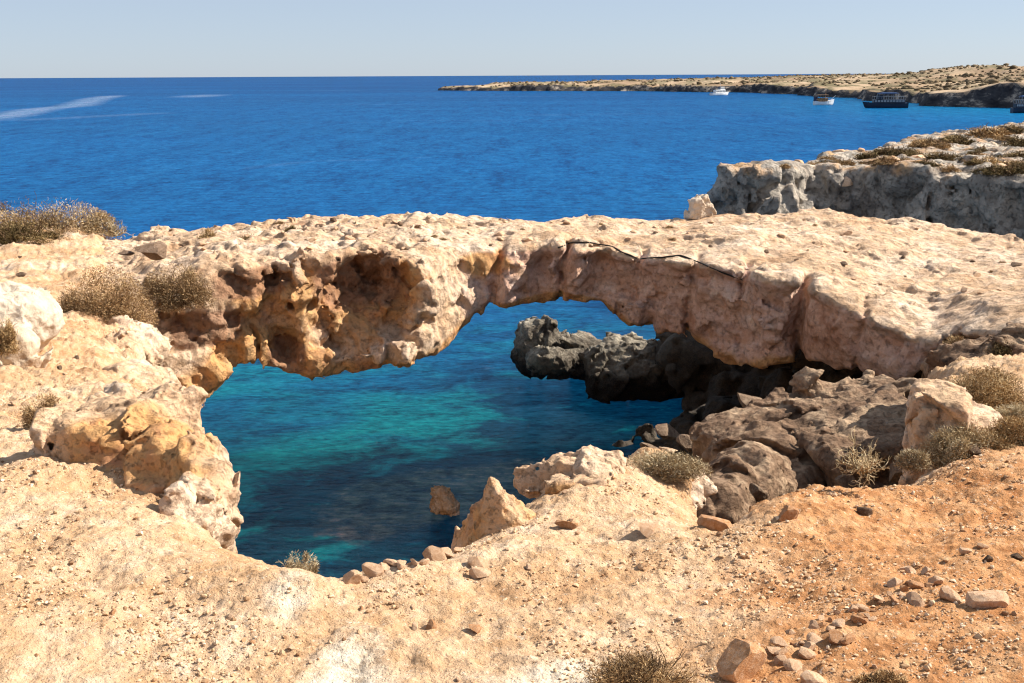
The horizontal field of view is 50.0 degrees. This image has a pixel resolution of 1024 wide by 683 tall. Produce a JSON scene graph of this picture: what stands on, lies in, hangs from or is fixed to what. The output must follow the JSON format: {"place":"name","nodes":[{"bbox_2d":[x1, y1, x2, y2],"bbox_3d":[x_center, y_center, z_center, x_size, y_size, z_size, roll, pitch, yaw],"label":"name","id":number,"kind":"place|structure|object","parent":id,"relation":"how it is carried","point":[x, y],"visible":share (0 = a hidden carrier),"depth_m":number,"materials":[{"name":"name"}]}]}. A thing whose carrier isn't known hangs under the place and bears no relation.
{"place":"outdoors","nodes":[
{"label":"outdoors","id":0,"kind":"place"},
{"bbox_2d":[0,73,1023,577],"bbox_3d":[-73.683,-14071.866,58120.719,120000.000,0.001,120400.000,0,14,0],"label":"sea","id":1,"kind":"structure","parent":0,"point":[342,473],"depth_m":103.11,"materials":[{"name":"liquid"}]},
{"bbox_2d":[429,485,459,515],"bbox_3d":[-1.588,3.822,25.893,0.737,0.848,0.642,0,14,0],"label":"sea rock","id":2,"kind":"object","parent":1,"relation":"in","point":[443,501],"visible":0.94,"depth_m":25.71,"materials":[{"name":"stone"}]},
{"bbox_2d":[525,345,576,379],"bbox_3d":[1.234,0.624,34.825,1.500,1.135,1.400,-9,16,-32],"label":"sea rock","id":3,"kind":"object","parent":1,"relation":"on","point":[557,363],"visible":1,"depth_m":34.44,"materials":[{"name":"stone"}]},
{"bbox_2d":[510,315,601,380],"bbox_3d":[1.778,0.276,37.320,3.716,2.481,2.488,0,14,0],"label":"sea rock","id":4,"kind":"object","parent":1,"relation":"in","point":[532,332],"visible":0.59,"depth_m":36.57,"materials":[{"name":"stone"}]},
{"bbox_2d":[578,331,676,403],"bbox_3d":[3.789,0.909,35.128,3.316,2.223,2.975,-7,15,-27],"label":"sea rock","id":5,"kind":"object","parent":1,"relation":"in","point":[619,367],"visible":0.84,"depth_m":34.22,"materials":[{"name":"stone"}]},
{"bbox_2d":[710,83,728,94],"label":"motor yacht","id":6,"kind":"object","parent":1,"relation":"on","point":[720,91],"visible":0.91,"depth_m":538.65,"materials":[{"name":"white paint"}]},
{"bbox_2d":[813,95,835,104],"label":"wooden boat","id":7,"kind":"object","parent":1,"relation":"on","point":[821,101],"visible":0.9,"depth_m":361.34,"materials":[{"name":"white paint"}]},
{"bbox_2d":[863,92,908,107],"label":"excursion boat","id":8,"kind":"object","parent":1,"relation":"on","point":[879,101],"visible":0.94,"depth_m":325.93,"materials":[{"name":"blue paint"}]},
{"bbox_2d":[1010,95,1023,112],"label":"excursion boat","id":9,"kind":"object","parent":1,"relation":"on","point":[1018,107],"visible":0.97,"depth_m":279.56,"materials":[{"name":"blue paint"}]},
{"bbox_2d":[0,222,1023,682],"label":"ground","id":10,"kind":"structure","parent":0,"point":[388,644],"depth_m":5.88,"materials":[{"name":"stone"}]},
{"bbox_2d":[0,317,22,357],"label":"dry shrub","id":11,"kind":"object","parent":10,"relation":"on","point":[8,340],"visible":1,"depth_m":13.96,"materials":[{"name":"beige plant"}]},
{"bbox_2d":[0,281,64,367],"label":"white boulder","id":12,"kind":"object","parent":10,"relation":"on","point":[35,314],"visible":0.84,"depth_m":14.98,"materials":[{"name":"stone"}]},
{"bbox_2d":[18,392,69,428],"bbox_3d":[-4.468,0.673,10.519,0.543,0.403,0.385,0,14,0],"label":"dry shrub","id":13,"kind":"object","parent":10,"relation":"on","point":[28,412],"visible":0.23,"depth_m":10.44,"materials":[{"name":"beige plant"}]},
{"bbox_2d":[56,264,159,325],"bbox_3d":[-7.013,-0.742,18.889,1.796,1.190,1.451,0,14,0],"label":"dry shrub","id":14,"kind":"object","parent":10,"relation":"on","point":[93,304],"visible":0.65,"depth_m":18.75,"materials":[{"name":"brown plant"}]},
{"bbox_2d":[88,216,134,236],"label":"bare shrub","id":15,"kind":"object","parent":10,"relation":"on","point":[113,228],"visible":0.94,"depth_m":28.66,"materials":[{"name":"plant"}]},
{"bbox_2d":[29,380,243,553],"bbox_3d":[-2.728,1.280,8.722,2.658,1.585,1.483,11,18,40],"label":"cliff outcrop","id":16,"kind":"object","parent":10,"relation":"on","point":[157,440],"visible":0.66,"depth_m":8.37,"materials":[{"name":"stone"}]},
{"bbox_2d":[102,315,180,388],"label":"bank rocks","id":17,"kind":"object","parent":10,"relation":"on","point":[150,345],"visible":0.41,"depth_m":17.45,"materials":[{"name":"stone"}]},
{"bbox_2d":[137,262,215,312],"bbox_3d":[-6.156,-1.023,20.120,1.488,0.953,1.154,0,14,0],"label":"dry shrub","id":18,"kind":"object","parent":10,"relation":"on","point":[163,296],"visible":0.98,"depth_m":19.98,"materials":[{"name":"brown plant"}]},
{"bbox_2d":[278,550,321,573],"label":"dry shrub","id":19,"kind":"object","parent":10,"relation":"on","point":[313,568],"visible":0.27,"depth_m":6.24,"materials":[{"name":"plant"}]},
{"bbox_2d":[343,570,361,583],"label":"stone","id":20,"kind":"object","parent":10,"relation":"on","point":[353,576],"visible":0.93,"depth_m":5.86,"materials":[{"name":"stone"}]},
{"bbox_2d":[362,562,383,576],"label":"stone","id":21,"kind":"object","parent":10,"relation":"on","point":[369,569],"visible":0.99,"depth_m":6.02,"materials":[{"name":"stone"}]},
{"bbox_2d":[425,619,436,629],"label":"stone","id":22,"kind":"object","parent":10,"relation":"on","point":[431,624],"visible":0.98,"depth_m":5.35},
{"bbox_2d":[422,545,446,560],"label":"stone","id":23,"kind":"object","parent":10,"relation":"on","point":[432,553],"visible":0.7,"depth_m":6.47,"materials":[{"name":"stone"}]},
{"bbox_2d":[468,624,481,633],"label":"stone","id":24,"kind":"object","parent":10,"relation":"on","point":[476,628],"visible":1,"depth_m":5.28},
{"bbox_2d":[467,556,488,567],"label":"stone","id":25,"kind":"object","parent":10,"relation":"on","point":[473,561],"visible":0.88,"depth_m":6.21,"materials":[{"name":"stone"}]},
{"bbox_2d":[469,567,490,578],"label":"stone","id":26,"kind":"object","parent":10,"relation":"on","point":[476,572],"visible":1,"depth_m":6.02,"materials":[{"name":"stone"}]},
{"bbox_2d":[451,477,535,552],"bbox_3d":[-0.050,1.213,7.330,0.772,0.657,0.643,0,14,0],"label":"pointed rock","id":27,"kind":"object","parent":10,"relation":"on","point":[497,508],"visible":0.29,"depth_m":7.24,"materials":[{"name":"stone"}]},
{"bbox_2d":[94,207,1023,398],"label":"rock arch","id":28,"kind":"object","parent":10,"relation":"on","point":[333,302],"visible":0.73,"depth_m":23.99,"materials":[{"name":"stone"}]},
{"bbox_2d":[0,210,72,244],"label":"dry shrub","id":29,"kind":"object","parent":28,"relation":"on","point":[7,235],"visible":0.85,"depth_m":27.20,"materials":[{"name":"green plant"}]},
{"bbox_2d":[0,191,128,240],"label":"dry shrub","id":30,"kind":"object","parent":28,"relation":"on","point":[79,222],"visible":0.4,"depth_m":28.60,"materials":[{"name":"beige plant"}]},
{"bbox_2d":[134,241,166,259],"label":"boulder","id":31,"kind":"object","parent":28,"relation":"on","point":[157,250],"visible":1,"depth_m":20.07,"materials":[{"name":"brown stone"}]},
{"bbox_2d":[197,227,217,238],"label":"dry shrub","id":32,"kind":"object","parent":28,"relation":"on","point":[210,233],"visible":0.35,"depth_m":26.12,"materials":[{"name":"beige plant"}]},
{"bbox_2d":[558,241,741,279],"bbox_3d":[3.030,-1.848,24.609,4.499,0.527,0.979,7,16,29],"label":"black cable","id":33,"kind":"object","parent":28,"relation":"on","point":[617,249],"visible":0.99,"depth_m":24.86,"materials":[{"name":"rubber"}]},
{"bbox_2d":[684,194,716,219],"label":"skyline rock","id":34,"kind":"object","parent":28,"relation":"on","point":[701,206],"visible":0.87,"depth_m":29.58,"materials":[{"name":"white stone"}]},
{"bbox_2d":[555,520,577,529],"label":"stone","id":35,"kind":"object","parent":10,"relation":"on","point":[567,525],"visible":1,"depth_m":7.06,"materials":[{"name":"stone"}]},
{"bbox_2d":[513,444,626,498],"bbox_3d":[0.436,1.109,8.202,0.873,0.549,0.842,0,14,0],"label":"lip boulder","id":36,"kind":"object","parent":10,"relation":"on","point":[556,473],"visible":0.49,"depth_m":8.19,"materials":[{"name":"stone"}]},
{"bbox_2d":[571,637,711,682],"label":"dry shrub","id":37,"kind":"object","parent":10,"relation":"on","point":[641,668],"visible":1,"depth_m":3.30,"materials":[{"name":"brown plant"}]},
{"bbox_2d":[639,522,658,537],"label":"stone","id":38,"kind":"object","parent":10,"relation":"on","point":[647,530],"visible":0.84,"depth_m":6.79,"materials":[{"name":"stone"}]},
{"bbox_2d":[655,423,679,439],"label":"boulder","id":39,"kind":"object","parent":10,"relation":"on","point":[666,431],"visible":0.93,"depth_m":21.93,"materials":[{"name":"stone"}]},
{"bbox_2d":[676,434,691,451],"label":"boulder","id":40,"kind":"object","parent":10,"relation":"on","point":[684,441],"visible":0.64,"depth_m":19.31,"materials":[{"name":"stone"}]},
{"bbox_2d":[658,447,717,511],"bbox_3d":[1.042,1.168,8.676,1.174,0.534,0.788,-10,17,-34],"label":"lip rock","id":41,"kind":"object","parent":10,"relation":"on","point":[703,490],"visible":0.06,"depth_m":8.58,"materials":[{"name":"stone"}]},
{"bbox_2d":[625,448,714,487],"bbox_3d":[1.150,0.949,8.445,0.841,0.300,0.379,0,14,0],"label":"dry shrub","id":42,"kind":"object","parent":41,"relation":"on","point":[678,467],"visible":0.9,"depth_m":8.36,"materials":[{"name":"plant"}]},
{"bbox_2d":[697,514,731,531],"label":"stone","id":43,"kind":"object","parent":10,"relation":"on","point":[711,523],"visible":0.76,"depth_m":6.98,"materials":[{"name":"stone"}]},
{"bbox_2d":[716,638,766,682],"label":"stone","id":44,"kind":"object","parent":10,"relation":"on","point":[739,660],"visible":0.98,"depth_m":4.60,"materials":[{"name":"stone"}]},
{"bbox_2d":[737,392,761,407],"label":"boulder","id":45,"kind":"object","parent":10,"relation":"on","point":[744,399],"visible":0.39,"depth_m":20.85,"materials":[{"name":"stone"}]},
{"bbox_2d":[770,636,788,646],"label":"stone","id":46,"kind":"object","parent":10,"relation":"on","point":[779,641],"visible":1,"depth_m":4.84,"materials":[{"name":"stone"}]},
{"bbox_2d":[774,655,786,664],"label":"stone","id":47,"kind":"object","parent":10,"relation":"on","point":[779,659],"visible":0.81,"depth_m":4.69,"materials":[{"name":"stone"}]},
{"bbox_2d":[778,505,798,521],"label":"stone","id":48,"kind":"object","parent":10,"relation":"on","point":[789,512],"visible":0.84,"depth_m":6.85,"materials":[{"name":"stone"}]},
{"bbox_2d":[783,658,801,670],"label":"stone","id":49,"kind":"object","parent":10,"relation":"on","point":[789,664],"visible":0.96,"depth_m":4.63,"materials":[{"name":"stone"}]},
{"bbox_2d":[798,646,816,658],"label":"stone","id":50,"kind":"object","parent":10,"relation":"on","point":[805,653],"visible":1,"depth_m":4.74,"materials":[{"name":"stone"}]},
{"bbox_2d":[800,670,826,682],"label":"stone","id":51,"kind":"object","parent":10,"relation":"on","point":[807,676],"visible":1,"depth_m":4.44,"materials":[{"name":"stone"}]},
{"bbox_2d":[806,632,823,643],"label":"stone","id":52,"kind":"object","parent":10,"relation":"on","point":[815,638],"visible":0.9,"depth_m":4.85,"materials":[{"name":"stone"}]},
{"bbox_2d":[829,630,843,644],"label":"stone","id":53,"kind":"object","parent":10,"relation":"on","point":[835,636],"visible":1,"depth_m":4.81,"materials":[{"name":"stone"}]},
{"bbox_2d":[832,618,844,627],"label":"stone","id":54,"kind":"object","parent":10,"relation":"on","point":[839,622],"visible":1,"depth_m":5.01,"materials":[{"name":"stone"}]},
{"bbox_2d":[840,634,855,644],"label":"stone","id":55,"kind":"object","parent":10,"relation":"on","point":[847,639],"visible":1,"depth_m":4.79,"materials":[{"name":"stone"}]},
{"bbox_2d":[850,614,868,623],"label":"stone","id":56,"kind":"object","parent":10,"relation":"on","point":[855,618],"visible":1,"depth_m":5.02,"materials":[{"name":"stone"}]},
{"bbox_2d":[832,425,891,487],"bbox_3d":[2.457,0.836,7.786,0.351,0.492,0.399,-12,18,-39],"label":"bare shrub","id":57,"kind":"object","parent":10,"relation":"on","point":[863,466],"visible":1,"depth_m":7.76,"materials":[{"name":"plant"}]},
{"bbox_2d":[857,507,872,515],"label":"stone","id":58,"kind":"object","parent":10,"relation":"on","point":[866,511],"visible":1,"depth_m":7.19,"materials":[{"name":"stone"}]},
{"bbox_2d":[850,668,909,682],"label":"dry shrub","id":59,"kind":"object","parent":10,"relation":"on","point":[881,676],"visible":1,"depth_m":3.23,"materials":[{"name":"brown plant"}]},
{"bbox_2d":[887,577,901,587],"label":"stone","id":60,"kind":"object","parent":10,"relation":"on","point":[893,582],"visible":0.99,"depth_m":5.61,"materials":[{"name":"stone"}]},
{"bbox_2d":[893,447,932,473],"bbox_3d":[3.103,0.916,8.476,0.324,0.226,0.226,0,14,0],"label":"dry shrub","id":61,"kind":"object","parent":10,"relation":"on","point":[910,459],"visible":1,"depth_m":8.44,"materials":[{"name":"plant"}]},
{"bbox_2d":[906,591,924,606],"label":"stone","id":62,"kind":"object","parent":10,"relation":"on","point":[914,598],"visible":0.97,"depth_m":5.31,"materials":[{"name":"stone"}]},
{"bbox_2d":[908,580,924,588],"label":"stone","id":63,"kind":"object","parent":10,"relation":"on","point":[912,584],"visible":0.98,"depth_m":5.56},
{"bbox_2d":[928,576,942,584],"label":"stone","id":64,"kind":"object","parent":10,"relation":"on","point":[936,580],"visible":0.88,"depth_m":5.62,"materials":[{"name":"stone"}]},
{"bbox_2d":[898,378,1002,484],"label":"edge block","id":65,"kind":"structure","parent":10,"relation":"on","point":[931,404],"depth_m":9.23,"materials":[{"name":"stone"}]},
{"bbox_2d":[916,422,1002,467],"bbox_3d":[3.666,0.846,8.995,0.762,0.394,0.412,0,14,0],"label":"dry shrub","id":66,"kind":"object","parent":65,"relation":"on","point":[944,444],"visible":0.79,"depth_m":8.94,"materials":[{"name":"plant"}]},
{"bbox_2d":[938,585,962,603],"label":"stone","id":67,"kind":"object","parent":10,"relation":"on","point":[947,592],"visible":0.97,"depth_m":5.30,"materials":[{"name":"stone"}]},
{"bbox_2d":[942,334,967,343],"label":"dry shrub","id":68,"kind":"object","parent":10,"relation":"on","point":[950,341],"visible":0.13,"depth_m":19.04,"materials":[{"name":"beige plant"}]},
{"bbox_2d":[920,322,1023,377],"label":"undercut ledge","id":69,"kind":"object","parent":10,"relation":"on","point":[941,355],"visible":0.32,"depth_m":15.55,"materials":[{"name":"stone"}]},
{"bbox_2d":[979,338,1013,355],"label":"dry shrub","id":70,"kind":"object","parent":69,"relation":"on","point":[1002,350],"visible":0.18,"depth_m":15.08,"materials":[{"name":"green plant"}]},
{"bbox_2d":[967,442,981,453],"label":"stone","id":71,"kind":"object","parent":10,"relation":"on","point":[975,451],"visible":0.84,"depth_m":8.88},
{"bbox_2d":[949,365,1023,411],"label":"dry shrub","id":72,"kind":"object","parent":10,"relation":"on","point":[993,394],"visible":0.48,"depth_m":10.89,"materials":[{"name":"beige plant"}]},
{"bbox_2d":[965,590,1009,608],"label":"stone","id":73,"kind":"object","parent":10,"relation":"on","point":[986,599],"visible":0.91,"depth_m":5.21,"materials":[{"name":"stone"}]},
{"bbox_2d":[965,426,1020,450],"bbox_3d":[3.907,0.824,9.090,0.693,0.290,0.455,0,14,0],"label":"dry shrub","id":74,"kind":"object","parent":10,"relation":"on","point":[1002,442],"visible":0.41,"depth_m":9.01,"materials":[{"name":"beige plant"}]},
{"bbox_2d":[983,414,1023,445],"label":"dry shrub","id":75,"kind":"object","parent":10,"relation":"on","point":[1014,426],"visible":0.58,"depth_m":9.12,"materials":[{"name":"beige plant"}]},
{"bbox_2d":[994,401,1023,421],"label":"dry shrub","id":76,"kind":"object","parent":10,"relation":"on","point":[1018,411],"visible":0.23,"depth_m":9.62,"materials":[{"name":"plant"}]},
{"bbox_2d":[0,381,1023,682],"bbox_3d":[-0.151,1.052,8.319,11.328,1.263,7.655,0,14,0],"label":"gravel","id":77,"kind":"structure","parent":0,"point":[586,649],"depth_m":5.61,"materials":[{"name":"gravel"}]},
{"bbox_2d":[0,0,1023,77],"label":"sky","id":78,"kind":"structure","parent":0,"point":[39,38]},
{"bbox_2d":[438,65,1023,107],"bbox_3d":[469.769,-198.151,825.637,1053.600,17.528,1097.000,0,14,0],"label":"hills","id":79,"kind":"structure","parent":0,"point":[1001,94],"depth_m":591.02,"materials":[{"name":"stone"}]},
{"bbox_2d":[444,63,1023,91],"bbox_3d":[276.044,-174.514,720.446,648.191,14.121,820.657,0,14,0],"label":"scrub","id":80,"kind":"object","parent":79,"relation":"on","point":[947,86],"visible":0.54,"depth_m":632.50,"materials":[{"name":"plant"}]},
{"bbox_2d":[612,330,921,459],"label":"shore cliff","id":81,"kind":"structure","parent":0,"point":[703,381],"depth_m":32.31,"materials":[{"name":"stone"}]},
{"bbox_2d":[689,387,828,465],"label":"fallen slab","id":82,"kind":"structure","parent":81,"relation":"on","point":[776,404],"depth_m":17.16,"materials":[{"name":"stone"}]},
{"bbox_2d":[696,398,841,523],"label":"fallen slab","id":83,"kind":"structure","parent":81,"relation":"on","point":[771,459],"depth_m":14.80,"materials":[{"name":"stone"}]},
{"bbox_2d":[749,483,765,500],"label":"boulder","id":84,"kind":"object","parent":83,"relation":"on","point":[757,491],"visible":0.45,"depth_m":13.70,"materials":[{"name":"stone"}]},
{"bbox_2d":[745,366,916,406],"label":"fallen slab","id":85,"kind":"structure","parent":81,"relation":"on","point":[805,382],"depth_m":19.11,"materials":[{"name":"stone"}]},
{"bbox_2d":[875,383,897,392],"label":"boulder","id":86,"kind":"object","parent":85,"relation":"on","point":[887,386],"visible":0.3,"depth_m":18.59,"materials":[{"name":"stone"}]},
{"bbox_2d":[781,388,907,488],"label":"fallen slab","id":87,"kind":"structure","parent":81,"relation":"on","point":[822,433],"depth_m":15.50,"materials":[{"name":"stone"}]},
{"bbox_2d":[835,474,857,487],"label":"boulder","id":88,"kind":"object","parent":81,"relation":"on","point":[844,480],"visible":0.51,"depth_m":13.75,"materials":[{"name":"stone"}]},
{"bbox_2d":[889,461,902,481],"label":"boulder","id":89,"kind":"object","parent":81,"relation":"on","point":[895,474],"visible":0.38,"depth_m":13.71,"materials":[{"name":"stone"}]},
{"bbox_2d":[707,121,1023,239],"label":"headland","id":90,"kind":"structure","parent":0,"point":[981,203],"depth_m":48.62,"materials":[{"name":"stone"}]},
{"bbox_2d":[829,156,856,165],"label":"scrub bush","id":91,"kind":"object","parent":90,"relation":"on","point":[846,162],"visible":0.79,"depth_m":52.74,"materials":[{"name":"beige plant"}]},
{"bbox_2d":[852,151,879,159],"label":"scrub bush","id":92,"kind":"object","parent":90,"relation":"on","point":[863,155],"visible":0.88,"depth_m":55.31,"materials":[{"name":"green plant"}]},
{"bbox_2d":[868,144,894,155],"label":"scrub bush","id":93,"kind":"object","parent":90,"relation":"on","point":[883,150],"visible":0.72,"depth_m":56.94,"materials":[{"name":"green plant"}]},
{"bbox_2d":[864,155,901,166],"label":"scrub bush","id":94,"kind":"object","parent":90,"relation":"on","point":[885,160],"visible":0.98,"depth_m":48.41,"materials":[{"name":"brown plant"}]},
{"bbox_2d":[885,144,922,156],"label":"scrub bush","id":95,"kind":"object","parent":90,"relation":"on","point":[909,152],"visible":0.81,"depth_m":56.50,"materials":[{"name":"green plant"}]},
{"bbox_2d":[912,159,941,167],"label":"scrub bush","id":96,"kind":"object","parent":90,"relation":"on","point":[931,163],"visible":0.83,"depth_m":47.89,"materials":[{"name":"brown plant"}]},
{"bbox_2d":[908,137,952,149],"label":"scrub bush","id":97,"kind":"object","parent":90,"relation":"on","point":[937,145],"visible":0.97,"depth_m":61.02,"materials":[{"name":"brown plant"}]},
{"bbox_2d":[920,151,963,160],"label":"scrub bush","id":98,"kind":"object","parent":90,"relation":"on","point":[942,156],"visible":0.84,"depth_m":52.45,"materials":[{"name":"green plant"}]},
{"bbox_2d":[941,163,961,172],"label":"scrub bush","id":99,"kind":"object","parent":90,"relation":"on","point":[946,169],"visible":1,"depth_m":47.40,"materials":[{"name":"beige plant"}]},
{"bbox_2d":[937,134,979,144],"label":"scrub bush","id":100,"kind":"object","parent":90,"relation":"on","point":[959,140],"visible":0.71,"depth_m":65.38,"materials":[{"name":"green plant"}]},
{"bbox_2d":[962,158,984,166],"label":"scrub bush","id":101,"kind":"object","parent":90,"relation":"on","point":[974,161],"visible":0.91,"depth_m":48.31,"materials":[{"name":"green plant"}]},
{"bbox_2d":[963,154,1007,163],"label":"scrub bush","id":102,"kind":"object","parent":90,"relation":"on","point":[992,159],"visible":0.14,"depth_m":49.28,"materials":[{"name":"beige plant"}]},
{"bbox_2d":[959,123,1014,138],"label":"scrub bush","id":103,"kind":"object","parent":90,"relation":"on","point":[987,133],"visible":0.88,"depth_m":69.20,"materials":[{"name":"brown plant"}]},
{"bbox_2d":[969,164,1010,176],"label":"scrub bush","id":104,"kind":"object","parent":90,"relation":"on","point":[988,170],"visible":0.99,"depth_m":45.27,"materials":[{"name":"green plant"}]},
{"bbox_2d":[995,164,1023,176],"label":"scrub bush","id":105,"kind":"object","parent":90,"relation":"on","point":[1015,170],"visible":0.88,"depth_m":45.12,"materials":[{"name":"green plant"}]},
{"bbox_2d":[997,134,1023,146],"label":"scrub bush","id":106,"kind":"object","parent":90,"relation":"on","point":[1014,141],"visible":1,"depth_m":63.31,"materials":[{"name":"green plant"}]},
{"bbox_2d":[999,124,1023,133],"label":"scrub bush","id":107,"kind":"object","parent":90,"relation":"on","point":[1018,129],"visible":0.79,"depth_m":70.81,"materials":[{"name":"brown plant"}]},
{"bbox_2d":[1002,150,1023,160],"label":"scrub bush","id":108,"kind":"object","parent":90,"relation":"on","point":[1014,154],"visible":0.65,"depth_m":51.41,"materials":[{"name":"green plant"}]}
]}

